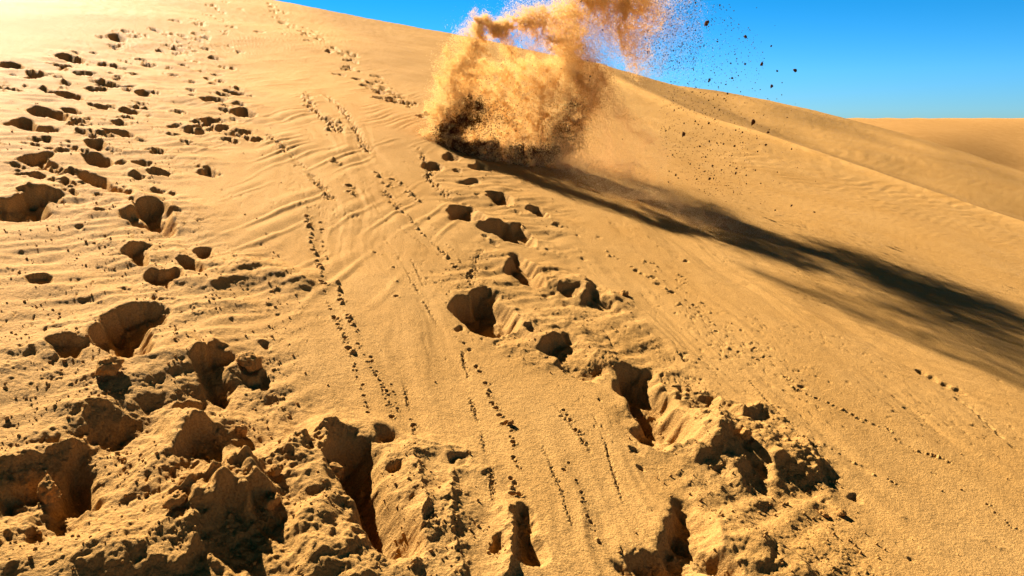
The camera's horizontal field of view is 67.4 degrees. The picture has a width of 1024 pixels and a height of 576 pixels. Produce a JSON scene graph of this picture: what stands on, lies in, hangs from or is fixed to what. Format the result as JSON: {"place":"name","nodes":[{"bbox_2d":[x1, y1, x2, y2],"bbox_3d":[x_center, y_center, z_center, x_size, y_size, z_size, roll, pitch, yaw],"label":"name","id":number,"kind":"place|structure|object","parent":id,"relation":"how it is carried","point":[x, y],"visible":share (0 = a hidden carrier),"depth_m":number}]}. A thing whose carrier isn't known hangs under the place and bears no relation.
{"place":"outdoors","nodes":[
{"label":"outdoors","id":0,"kind":"place"},
{"bbox_2d":[0,0,1023,575],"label":"sand dune","id":1,"kind":"structure","parent":0,"point":[888,274],"depth_m":4.24},
{"bbox_2d":[37,474,60,503],"bbox_3d":[-1.416,0.618,2.344,0.058,0.079,0.079,-1,22,-45],"label":"sand clod","id":2,"kind":"object","parent":1,"relation":"on","point":[48,490],"visible":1,"depth_m":2.33},
{"bbox_2d":[95,354,124,375],"bbox_3d":[-1.554,0.300,2.950,0.085,0.072,0.136,1,12,5],"label":"sand clod","id":3,"kind":"object","parent":1,"relation":"on","point":[110,365],"visible":1,"depth_m":2.93},
{"bbox_2d":[162,490,187,509],"bbox_3d":[-1.016,0.639,2.317,0.059,0.042,0.085,22,19,-4],"label":"sand clod","id":4,"kind":"object","parent":1,"relation":"on","point":[174,499],"visible":1,"depth_m":2.30},
{"bbox_2d":[178,472,195,485],"bbox_3d":[-1.018,0.601,2.405,0.052,0.023,0.074,36,28,21],"label":"sand clod","id":5,"kind":"object","parent":1,"relation":"on","point":[183,477],"visible":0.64,"depth_m":2.40},
{"bbox_2d":[234,424,247,436],"bbox_3d":[-0.995,0.523,2.819,0.048,0.054,0.047,-5,13,-21],"label":"sand clod","id":6,"kind":"object","parent":1,"relation":"on","point":[242,430],"visible":1,"depth_m":2.81},
{"bbox_2d":[236,351,262,371],"bbox_3d":[-1.116,0.314,3.267,0.112,0.086,0.126,7,20,-29],"label":"sand clod","id":7,"kind":"object","parent":1,"relation":"on","point":[250,361],"visible":1,"depth_m":3.23},
{"bbox_2d":[262,491,280,510],"bbox_3d":[-0.758,0.673,2.420,0.055,0.047,0.079,11,19,-18],"label":"sand clod","id":8,"kind":"object","parent":1,"relation":"on","point":[271,501],"visible":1,"depth_m":2.40},
{"bbox_2d":[270,464,281,476],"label":"sand clod","id":9,"kind":"object","parent":1,"relation":"on","point":[275,470],"visible":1,"depth_m":2.55},
{"bbox_2d":[326,459,343,477],"bbox_3d":[-0.634,0.641,2.712,0.083,0.059,0.061,15,3,9],"label":"sand clod","id":10,"kind":"object","parent":1,"relation":"on","point":[337,468],"visible":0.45,"depth_m":2.70},
{"bbox_2d":[0,62,1007,575],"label":"sand crumbs","id":11,"kind":"object","parent":1,"relation":"on","point":[326,450],"visible":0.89,"depth_m":2.85},
{"bbox_2d":[416,0,632,167],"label":"sand burst","id":12,"kind":"object","parent":1,"relation":"on","point":[499,30],"visible":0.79,"depth_m":9.03},
{"bbox_2d":[408,0,804,245],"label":"sand dust","id":13,"kind":"object","parent":1,"relation":"on","point":[610,151],"visible":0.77,"depth_m":9.02},
{"bbox_2d":[428,0,803,203],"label":"sand spray","id":14,"kind":"object","parent":1,"relation":"on","point":[480,108],"visible":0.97,"depth_m":8.67},
{"bbox_2d":[620,290,628,296],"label":"sand clod","id":15,"kind":"object","parent":1,"relation":"on","point":[624,293],"visible":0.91,"depth_m":5.03},
{"bbox_2d":[739,427,751,439],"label":"sand clod","id":16,"kind":"object","parent":1,"relation":"on","point":[745,433],"visible":1,"depth_m":3.36},
{"bbox_2d":[819,510,828,517],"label":"sand clod","id":17,"kind":"object","parent":1,"relation":"on","point":[824,513],"visible":1,"depth_m":3.01},
{"bbox_2d":[835,509,846,515],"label":"sand clod","id":18,"kind":"object","parent":1,"relation":"on","point":[840,512],"visible":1,"depth_m":3.02},
{"bbox_2d":[535,0,698,92],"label":"sand cloud","id":19,"kind":"structure","parent":0,"point":[620,8],"depth_m":9.23},
{"bbox_2d":[277,0,1023,117],"label":"sky","id":20,"kind":"structure","parent":0,"point":[851,58]},
{"bbox_2d":[846,118,1023,171],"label":"dune","id":21,"kind":"structure","parent":0,"point":[999,140],"depth_m":84.11}
]}

